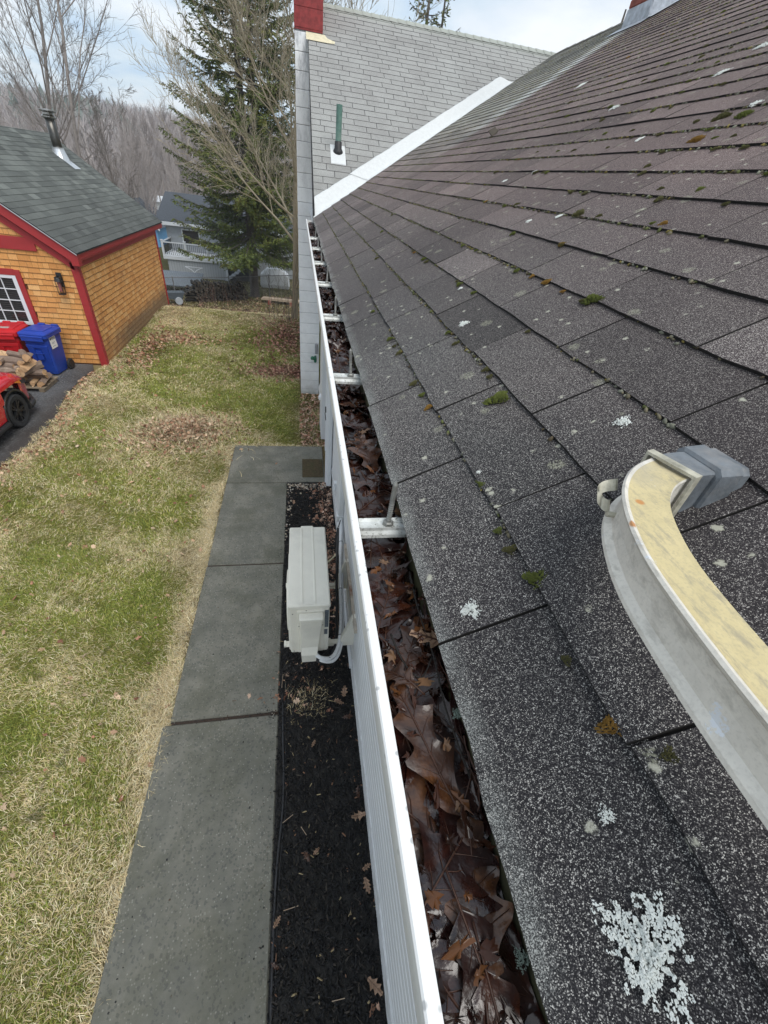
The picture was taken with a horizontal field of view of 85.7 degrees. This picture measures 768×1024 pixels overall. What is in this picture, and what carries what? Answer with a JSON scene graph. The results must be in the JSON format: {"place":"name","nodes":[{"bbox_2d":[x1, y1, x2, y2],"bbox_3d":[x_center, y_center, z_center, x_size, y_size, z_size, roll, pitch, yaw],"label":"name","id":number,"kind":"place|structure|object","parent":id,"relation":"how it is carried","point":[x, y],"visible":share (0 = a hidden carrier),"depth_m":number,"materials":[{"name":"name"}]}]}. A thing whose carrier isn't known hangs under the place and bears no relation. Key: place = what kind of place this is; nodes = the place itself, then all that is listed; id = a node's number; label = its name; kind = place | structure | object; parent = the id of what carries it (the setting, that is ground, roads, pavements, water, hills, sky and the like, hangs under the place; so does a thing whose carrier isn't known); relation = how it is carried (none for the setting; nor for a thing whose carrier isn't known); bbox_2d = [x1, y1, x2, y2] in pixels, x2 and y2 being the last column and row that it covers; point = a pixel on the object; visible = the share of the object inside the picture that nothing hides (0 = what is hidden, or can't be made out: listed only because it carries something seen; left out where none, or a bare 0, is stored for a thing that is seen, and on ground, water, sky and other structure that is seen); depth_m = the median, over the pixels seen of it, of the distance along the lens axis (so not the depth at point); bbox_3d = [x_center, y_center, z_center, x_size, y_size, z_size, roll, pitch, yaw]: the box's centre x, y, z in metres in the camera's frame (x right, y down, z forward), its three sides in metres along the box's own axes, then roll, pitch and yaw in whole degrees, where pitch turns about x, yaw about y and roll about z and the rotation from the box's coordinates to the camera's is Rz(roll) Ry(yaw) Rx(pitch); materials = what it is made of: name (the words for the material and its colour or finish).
{"place":"outdoors","nodes":[
{"label":"outdoors","id":0,"kind":"place"},
{"bbox_2d":[0,364,93,465],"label":"driveway","id":1,"kind":"structure","parent":0,"point":[43,410],"depth_m":7.66,"materials":[{"name":"asphalt"}]},
{"bbox_2d":[0,320,32,357],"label":"wheeled bin","id":2,"kind":"object","parent":1,"relation":"on","point":[10,339],"visible":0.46,"depth_m":8.37,"materials":[{"name":"red plastic"}]},
{"bbox_2d":[0,372,35,436],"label":"parked car","id":3,"kind":"object","parent":1,"relation":"on","point":[17,402],"visible":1,"depth_m":6.98,"materials":[{"name":"paint"}]},
{"bbox_2d":[4,376,57,391],"bbox_3d":[-7.470,-2.594,8.301,1.440,0.089,0.620,-1,39,-11],"label":"pallet","id":4,"kind":"object","parent":1,"relation":"on","point":[51,381],"visible":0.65,"depth_m":8.25,"materials":[{"name":"brown wood"}]},
{"bbox_2d":[17,323,74,373],"bbox_3d":[-7.121,-3.426,8.752,0.536,0.911,0.682,3,38,-6],"label":"wheeled bin","id":5,"kind":"object","parent":1,"relation":"on","point":[43,342],"visible":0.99,"depth_m":8.57,"materials":[{"name":"blue plastic"}]},
{"bbox_2d":[0,189,324,1023],"bbox_3d":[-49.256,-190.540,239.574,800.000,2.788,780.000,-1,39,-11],"label":"ground","id":6,"kind":"structure","parent":0,"point":[138,667],"depth_m":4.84,"materials":[{"name":"plant"}]},
{"bbox_2d":[0,371,114,507],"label":"leaf litter","id":7,"kind":"object","parent":6,"relation":"on","point":[49,432],"visible":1,"depth_m":7.31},
{"bbox_2d":[0,0,122,158],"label":"bare tree","id":8,"kind":"object","parent":6,"relation":"on","point":[76,133],"visible":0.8,"depth_m":17.32,"materials":[{"name":"grey plant"}]},
{"bbox_2d":[50,88,86,154],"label":"bare tree","id":9,"kind":"object","parent":6,"relation":"on","point":[61,112],"visible":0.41,"depth_m":46.06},
{"bbox_2d":[0,0,147,159],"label":"bare tree","id":10,"kind":"object","parent":6,"relation":"on","point":[44,57],"visible":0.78,"depth_m":17.97,"materials":[{"name":"grey plant"}]},
{"bbox_2d":[0,108,169,365],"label":"garage","id":11,"kind":"structure","parent":6,"relation":"on","point":[80,263],"depth_m":9.27,"materials":[{"name":"brown wood"}]},
{"bbox_2d":[0,274,33,324],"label":"window","id":12,"kind":"structure","parent":11,"relation":"in","point":[13,307],"depth_m":8.57,"materials":[{"name":"white paint"}]},
{"bbox_2d":[63,52,141,203],"bbox_3d":[-13.537,-16.085,21.079,3.214,9.875,3.285,-1,39,-11],"label":"bare tree","id":13,"kind":"object","parent":6,"relation":"on","point":[105,143],"visible":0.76,"depth_m":19.79,"materials":[{"name":"grey plant"}]},
{"bbox_2d":[108,97,141,196],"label":"bare tree","id":14,"kind":"object","parent":6,"relation":"on","point":[125,147],"visible":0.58,"depth_m":41.33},
{"bbox_2d":[111,134,140,197],"bbox_3d":[-24.087,-30.802,39.423,2.132,7.874,2.539,26,42,22],"label":"bare tree","id":15,"kind":"object","parent":6,"relation":"on","point":[122,167],"visible":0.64,"depth_m":38.39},
{"bbox_2d":[0,311,256,877],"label":"leaf litter","id":16,"kind":"object","parent":6,"relation":"on","point":[82,759],"visible":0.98,"depth_m":5.19,"materials":[{"name":"plant"}]},
{"bbox_2d":[114,94,146,198],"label":"bare tree","id":17,"kind":"object","parent":6,"relation":"on","point":[124,122],"visible":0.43,"depth_m":42.93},
{"bbox_2d":[117,97,147,178],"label":"bare tree","id":18,"kind":"object","parent":6,"relation":"on","point":[134,121],"visible":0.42,"depth_m":45.49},
{"bbox_2d":[114,122,152,209],"bbox_3d":[-20.831,-27.964,35.693,2.315,8.799,2.181,-20,46,-31],"label":"bare tree","id":19,"kind":"object","parent":6,"relation":"on","point":[136,146],"visible":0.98,"depth_m":34.80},
{"bbox_2d":[129,140,159,210],"bbox_3d":[-21.458,-29.223,37.874,2.346,7.930,2.091,-6,40,-17],"label":"bare tree","id":20,"kind":"object","parent":6,"relation":"on","point":[149,175],"visible":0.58,"depth_m":36.97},
{"bbox_2d":[132,108,160,202],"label":"bare tree","id":21,"kind":"object","parent":6,"relation":"on","point":[145,132],"visible":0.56,"depth_m":46.79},
{"bbox_2d":[62,444,236,1023],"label":"grass edge","id":22,"kind":"object","parent":6,"relation":"on","point":[207,531],"depth_m":3.85,"materials":[{"name":"plant"}]},
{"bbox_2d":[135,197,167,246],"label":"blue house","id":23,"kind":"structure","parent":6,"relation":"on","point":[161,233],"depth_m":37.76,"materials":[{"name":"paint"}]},
{"bbox_2d":[138,101,168,194],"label":"bare tree","id":24,"kind":"object","parent":6,"relation":"on","point":[161,168],"visible":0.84,"depth_m":46.90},
{"bbox_2d":[43,405,276,481],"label":"leaf litter","id":25,"kind":"object","parent":6,"relation":"on","point":[181,423],"visible":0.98,"depth_m":7.40,"materials":[{"name":"plant"}]},
{"bbox_2d":[148,88,178,190],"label":"bare tree","id":26,"kind":"object","parent":6,"relation":"on","point":[163,113],"visible":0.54,"depth_m":49.32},
{"bbox_2d":[159,136,183,192],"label":"bare tree","id":27,"kind":"object","parent":6,"relation":"on","point":[172,177],"visible":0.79,"depth_m":40.42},
{"bbox_2d":[106,319,249,397],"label":"leaf litter","id":28,"kind":"object","parent":6,"relation":"on","point":[150,346],"visible":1,"depth_m":10.92,"materials":[{"name":"plant"}]},
{"bbox_2d":[161,112,197,193],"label":"bare tree","id":29,"kind":"object","parent":6,"relation":"on","point":[186,156],"visible":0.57,"depth_m":42.27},
{"bbox_2d":[167,288,191,304],"bbox_3d":[-11.492,-12.192,23.386,1.410,0.767,0.640,-15,44,-26],"label":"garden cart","id":30,"kind":"object","parent":6,"relation":"on","point":[177,296],"visible":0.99,"depth_m":23.19,"materials":[{"name":"grey paint"}]},
{"bbox_2d":[163,270,203,286],"bbox_3d":[-12.943,-14.198,25.518,3.300,0.940,1.600,-1,39,-11],"label":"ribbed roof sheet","id":31,"kind":"object","parent":6,"relation":"on","point":[171,273],"visible":0.37,"depth_m":25.55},
{"bbox_2d":[75,305,311,398],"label":"grass","id":32,"kind":"structure","parent":6,"relation":"on","point":[193,345],"depth_m":10.56,"materials":[{"name":"plant"}]},
{"bbox_2d":[156,0,298,297],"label":"spruce tree","id":33,"kind":"object","parent":6,"relation":"on","point":[258,213],"visible":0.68,"depth_m":21.78,"materials":[{"name":"green plant"}]},
{"bbox_2d":[164,274,298,297],"bbox_3d":[-9.344,-13.789,25.449,10.434,1.360,0.356,-23,47,-33],"label":"chain link fence","id":34,"kind":"object","parent":6,"relation":"on","point":[174,287],"visible":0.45,"depth_m":25.50,"materials":[{"name":"metal"}]},
{"bbox_2d":[167,287,299,313],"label":"leaf litter","id":35,"kind":"object","parent":6,"relation":"on","point":[239,309],"visible":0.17,"depth_m":24.58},
{"bbox_2d":[213,313,300,387],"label":"leaf litter","id":36,"kind":"object","parent":6,"relation":"on","point":[278,369],"visible":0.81,"depth_m":11.63,"materials":[{"name":"plant"}]},
{"bbox_2d":[248,236,298,321],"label":"shrub","id":37,"kind":"object","parent":6,"relation":"on","point":[288,299],"visible":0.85,"depth_m":13.11,"materials":[{"name":"plant"}]},
{"bbox_2d":[260,267,289,288],"bbox_3d":[-7.674,-16.505,29.163,2.000,1.150,1.100,-1,39,-11],"label":"covered boat","id":38,"kind":"object","parent":6,"relation":"on","point":[276,271],"visible":0.77,"depth_m":28.79,"materials":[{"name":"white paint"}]},
{"bbox_2d":[116,0,442,318],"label":"bare tree","id":39,"kind":"object","parent":6,"relation":"on","point":[293,141],"visible":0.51,"depth_m":10.16,"materials":[{"name":"brown plant"}]},
{"bbox_2d":[233,393,380,1017],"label":"leaf litter","id":40,"kind":"object","parent":6,"relation":"on","point":[330,537],"visible":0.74,"depth_m":6.21,"materials":[{"name":"plant"}]},
{"bbox_2d":[267,482,387,1023],"bbox_3d":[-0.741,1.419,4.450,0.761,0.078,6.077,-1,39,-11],"label":"mulch chips","id":41,"kind":"object","parent":6,"relation":"on","point":[312,975],"visible":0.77,"depth_m":3.11,"materials":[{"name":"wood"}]},
{"bbox_2d":[269,683,286,1023],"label":"garden edging","id":42,"kind":"object","parent":41,"relation":"on","point":[273,947],"visible":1,"depth_m":3.03,"materials":[{"name":"plastic"}]},
{"bbox_2d":[409,0,460,31],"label":"spruce tree","id":43,"kind":"object","parent":6,"relation":"on","point":[443,12],"visible":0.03,"depth_m":16.96,"materials":[{"name":"green plant"}]},
{"bbox_2d":[294,0,767,1023],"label":"house","id":44,"kind":"structure","parent":6,"relation":"on","point":[380,96],"depth_m":0.69,"materials":[{"name":"asphalt"}]},
{"bbox_2d":[284,470,356,667],"bbox_3d":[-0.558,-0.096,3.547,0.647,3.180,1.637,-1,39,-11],"label":"outdoor unit","id":45,"kind":"object","parent":44,"relation":"attached to","point":[309,586],"visible":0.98,"depth_m":3.68,"materials":[{"name":"metal"}]},
{"bbox_2d":[325,378,333,485],"bbox_3d":[-0.802,-1.222,6.109,0.100,1.990,0.220,-1,39,-11],"label":"storm door","id":46,"kind":"structure","parent":44,"relation":"in","point":[329,416],"depth_m":6.15,"materials":[{"name":"white paint"}]},
{"bbox_2d":[315,268,430,940],"bbox_3d":[-0.308,-1.145,2.155,0.078,0.016,6.620,-1,39,-11],"label":"leaf sludge","id":47,"kind":"object","parent":44,"relation":"in","point":[385,660],"visible":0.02,"depth_m":0.90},
{"bbox_2d":[332,353,354,384],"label":"oak leaf","id":48,"kind":"object","parent":47,"relation":"on","point":[340,364],"visible":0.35,"depth_m":1.23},
{"bbox_2d":[343,420,358,459],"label":"oak leaf","id":49,"kind":"object","parent":47,"relation":"on","point":[350,435],"visible":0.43,"depth_m":0.94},
{"bbox_2d":[347,434,381,479],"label":"oak leaf","id":50,"kind":"object","parent":49,"relation":"on","point":[371,453],"visible":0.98,"depth_m":0.85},
{"bbox_2d":[340,411,367,429],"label":"oak leaf","id":51,"kind":"object","parent":47,"relation":"on","point":[354,417],"visible":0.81,"depth_m":1.00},
{"bbox_2d":[345,418,376,446],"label":"oak leaf","id":52,"kind":"object","parent":47,"relation":"on","point":[369,422],"visible":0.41,"depth_m":0.96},
{"bbox_2d":[349,463,397,501],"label":"oak leaf","id":53,"kind":"object","parent":47,"relation":"on","point":[387,497],"visible":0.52,"depth_m":0.78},
{"bbox_2d":[348,453,391,492],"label":"oak leaf","id":54,"kind":"object","parent":53,"relation":"on","point":[369,482],"visible":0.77,"depth_m":0.80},
{"bbox_2d":[355,489,388,517],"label":"oak leaf","id":55,"kind":"object","parent":54,"relation":"on","point":[370,504],"visible":0.85,"depth_m":0.74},
{"bbox_2d":[358,514,400,567],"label":"oak leaf","id":56,"kind":"object","parent":55,"relation":"on","point":[372,558],"visible":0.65,"depth_m":0.66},
{"bbox_2d":[387,680,393,726],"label":"oak leaf","id":57,"kind":"object","parent":47,"relation":"on","point":[389,697],"visible":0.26,"depth_m":0.48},
{"bbox_2d":[387,665,442,690],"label":"oak leaf","id":58,"kind":"object","parent":57,"relation":"on","point":[389,684],"visible":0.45,"depth_m":0.49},
{"bbox_2d":[382,660,424,695],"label":"oak leaf","id":59,"kind":"object","parent":58,"relation":"on","point":[398,674],"visible":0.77,"depth_m":0.47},
{"bbox_2d":[393,616,431,676],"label":"oak leaf","id":60,"kind":"object","parent":58,"relation":"on","point":[409,641],"visible":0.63,"depth_m":0.53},
{"bbox_2d":[381,606,413,658],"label":"oak leaf","id":61,"kind":"object","parent":60,"relation":"on","point":[409,622],"visible":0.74,"depth_m":0.56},
{"bbox_2d":[369,567,419,659],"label":"oak leaf","id":62,"kind":"object","parent":61,"relation":"on","point":[385,632],"visible":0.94,"depth_m":0.56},
{"bbox_2d":[370,577,411,638],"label":"oak leaf","id":63,"kind":"object","parent":62,"relation":"on","point":[385,601],"visible":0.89,"depth_m":0.57,"materials":[{"name":"plant"}]},
{"bbox_2d":[373,579,419,658],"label":"oak leaf","id":64,"kind":"object","parent":62,"relation":"on","point":[384,588],"visible":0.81,"depth_m":0.57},
{"bbox_2d":[401,557,407,568],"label":"oak leaf","id":65,"kind":"object","parent":47,"relation":"on","point":[404,560],"visible":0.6,"depth_m":0.66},
{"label":"oak leaf","id":66,"kind":"object","parent":65,"relation":"on","visible":0},
{"bbox_2d":[363,538,407,582],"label":"oak leaf","id":67,"kind":"object","parent":66,"relation":"on","point":[389,557],"visible":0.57,"depth_m":0.63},
{"bbox_2d":[399,562,421,617],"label":"oak leaf","id":68,"kind":"object","parent":47,"relation":"on","point":[408,580],"visible":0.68,"depth_m":0.61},
{"bbox_2d":[385,677,475,770],"bbox_3d":[0.042,0.226,0.458,0.075,0.041,0.130,-1,39,-11],"label":"oak leaf","id":69,"kind":"object","parent":47,"relation":"on","point":[458,726],"visible":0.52,"depth_m":0.47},
{"bbox_2d":[391,698,483,806],"bbox_3d":[0.044,0.230,0.451,0.075,0.035,0.170,-1,39,-11],"label":"oak leaf","id":70,"kind":"object","parent":47,"relation":"on","point":[445,733],"visible":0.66,"depth_m":0.43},
{"bbox_2d":[386,681,434,815],"bbox_3d":[0.045,0.247,0.436,0.071,0.024,0.146,-1,39,-11],"label":"oak leaf","id":71,"kind":"object","parent":70,"relation":"on","point":[410,774],"visible":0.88,"depth_m":0.42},
{"bbox_2d":[392,705,439,826],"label":"oak leaf","id":72,"kind":"object","parent":71,"relation":"on","point":[399,737],"visible":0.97,"depth_m":0.42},
{"bbox_2d":[390,681,479,847],"bbox_3d":[0.045,0.244,0.418,0.063,0.012,0.158,-1,39,-11],"label":"oak leaf","id":73,"kind":"object","parent":71,"relation":"on","point":[431,760],"visible":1,"depth_m":0.42,"materials":[{"name":"plant"}]},
{"bbox_2d":[409,571,470,777],"bbox_3d":[0.059,0.172,0.501,0.008,0.004,0.270,-1,39,-11],"label":"twig","id":74,"kind":"object","parent":70,"relation":"on","point":[464,762],"visible":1,"depth_m":0.47,"materials":[{"name":"wood"}]},
{"bbox_2d":[442,689,448,699],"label":"oak leaf","id":75,"kind":"object","parent":47,"relation":"on","point":[446,696],"visible":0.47,"depth_m":0.49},
{"bbox_2d":[389,605,445,706],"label":"oak leaf","id":76,"kind":"object","parent":75,"relation":"on","point":[430,674],"visible":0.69,"depth_m":0.50,"materials":[{"name":"plant"}]},
{"bbox_2d":[378,635,448,691],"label":"oak leaf","id":77,"kind":"object","parent":76,"relation":"on","point":[398,659],"visible":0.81,"depth_m":0.52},
{"bbox_2d":[497,880,528,977],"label":"oak leaf","id":78,"kind":"object","parent":47,"relation":"on","point":[499,890],"visible":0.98,"depth_m":0.33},
{"bbox_2d":[429,816,502,946],"bbox_3d":[0.063,0.327,0.341,0.069,0.016,0.131,-1,39,-11],"label":"oak leaf","id":79,"kind":"object","parent":78,"relation":"on","point":[442,927],"visible":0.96,"depth_m":0.34,"materials":[{"name":"plant"}]},
{"bbox_2d":[444,817,513,1023],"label":"oak leaf","id":80,"kind":"object","parent":79,"relation":"on","point":[486,878],"visible":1,"depth_m":0.34,"materials":[{"name":"plant"}]},
{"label":"oak leaf","id":81,"kind":"object","parent":47,"relation":"on","visible":0},
{"bbox_2d":[472,921,522,1023],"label":"oak leaf","id":82,"kind":"object","parent":81,"relation":"on","point":[493,988],"visible":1,"depth_m":0.30,"materials":[{"name":"plant"}]},
{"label":"oak leaf","id":83,"kind":"object","parent":47,"relation":"on","visible":0},
{"bbox_2d":[429,928,435,940],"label":"oak leaf","id":84,"kind":"object","parent":83,"relation":"on","point":[432,936],"visible":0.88,"depth_m":0.33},
{"bbox_2d":[404,773,439,872],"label":"oak leaf","id":85,"kind":"object","parent":84,"relation":"on","point":[415,791],"visible":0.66,"depth_m":0.39,"materials":[{"name":"plant"}]},
{"bbox_2d":[428,736,486,839],"bbox_3d":[0.065,0.278,0.392,0.058,0.026,0.111,-1,39,-11],"label":"oak leaf","id":86,"kind":"object","parent":85,"relation":"on","point":[466,787],"visible":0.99,"depth_m":0.40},
{"bbox_2d":[417,778,499,934],"bbox_3d":[0.061,0.294,0.366,0.076,0.018,0.103,-1,39,-11],"label":"oak leaf","id":87,"kind":"object","parent":86,"relation":"on","point":[440,857],"visible":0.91,"depth_m":0.36,"materials":[{"name":"plant"}]},
{"bbox_2d":[310,228,520,1023],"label":"leaf fragments","id":88,"kind":"object","parent":44,"relation":"on","point":[488,951],"visible":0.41,"depth_m":0.41,"materials":[{"name":"plant"}]},
{"bbox_2d":[409,627,438,647],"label":"oak leaf","id":89,"kind":"object","parent":88,"relation":"on","point":[431,637],"visible":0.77,"depth_m":0.51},
{"bbox_2d":[482,390,510,404],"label":"moss clump","id":90,"kind":"object","parent":44,"relation":"on","point":[500,396],"visible":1,"depth_m":0.74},
{"bbox_2d":[522,568,548,589],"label":"moss clump","id":91,"kind":"object","parent":44,"relation":"on","point":[532,577],"visible":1,"depth_m":0.47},
{"bbox_2d":[323,0,767,537],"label":"edge moss","id":92,"kind":"object","parent":44,"relation":"on","point":[645,407],"visible":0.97,"depth_m":2.13,"materials":[{"name":"green plant"}]},
{"bbox_2d":[594,714,621,736],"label":"moss clump","id":93,"kind":"object","parent":44,"relation":"on","point":[605,721],"visible":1,"depth_m":0.35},
{"bbox_2d":[591,891,695,1023],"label":"lichen","id":94,"kind":"object","parent":44,"relation":"on","point":[650,949],"visible":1,"depth_m":0.26},
{"bbox_2d":[597,445,767,829],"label":"ladder arm","id":95,"kind":"object","parent":44,"relation":"on","point":[706,646],"visible":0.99,"depth_m":0.29},
{"bbox_2d":[0,389,324,532],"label":"grass","id":96,"kind":"structure","parent":0,"point":[130,407],"depth_m":6.63,"materials":[{"name":"plant"}]},
{"bbox_2d":[90,445,324,1023],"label":"path","id":97,"kind":"structure","parent":0,"point":[194,940],"depth_m":3.22,"materials":[{"name":"concrete"}]},
{"bbox_2d":[107,449,285,1023],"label":"path debris","id":98,"kind":"object","parent":97,"relation":"on","point":[233,751],"visible":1,"depth_m":3.68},
{"bbox_2d":[171,563,283,725],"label":"path joint dirt","id":99,"kind":"structure","parent":97,"relation":"on","point":[220,719],"depth_m":3.79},
{"bbox_2d":[302,459,323,476],"bbox_3d":[-1.225,-0.758,7.098,0.350,0.012,0.560,-1,39,-11],"label":"door mat","id":100,"kind":"object","parent":97,"relation":"on","point":[312,467],"depth_m":7.08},
{"bbox_2d":[156,191,298,281],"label":"neighbouring house","id":101,"kind":"structure","parent":0,"point":[168,211],"depth_m":29.21,"materials":[{"name":"grey paint"}]},
{"bbox_2d":[169,278,299,314],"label":"grass","id":102,"kind":"structure","parent":0,"point":[247,286],"depth_m":25.43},
{"bbox_2d":[0,0,631,133],"label":"sky","id":103,"kind":"structure","parent":0,"point":[548,25],"materials":[{"name":"white"}]},
{"bbox_3d":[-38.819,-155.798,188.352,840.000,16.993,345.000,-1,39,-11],"label":"hill","id":104,"kind":"structure","parent":0,"visible":0},
{"bbox_2d":[0,83,210,149],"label":"hill evergreens","id":105,"kind":"object","parent":104,"relation":"on","point":[41,91],"visible":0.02,"depth_m":96.61,"materials":[{"name":"green plant"}]},
{"bbox_2d":[0,79,293,204],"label":"hillside woods","id":106,"kind":"object","parent":104,"relation":"on","point":[84,122],"visible":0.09,"depth_m":77.46,"materials":[{"name":"brown plant"}]},
{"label":"oak leaf","id":107,"kind":"object","parent":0,"visible":0},
{"bbox_2d":[438,886,544,1023],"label":"oak leaf","id":108,"kind":"object","parent":107,"relation":"on","point":[509,941],"visible":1,"depth_m":0.32,"materials":[{"name":"plant"}]},
{"bbox_2d":[425,908,470,1023],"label":"oak leaf","id":109,"kind":"object","parent":108,"relation":"on","point":[452,969],"visible":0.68,"depth_m":0.31,"materials":[{"name":"plant"}]},
{"bbox_2d":[445,869,537,1023],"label":"oak leaf","id":110,"kind":"object","parent":108,"relation":"on","point":[471,960],"visible":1,"depth_m":0.31,"materials":[{"name":"plant"}]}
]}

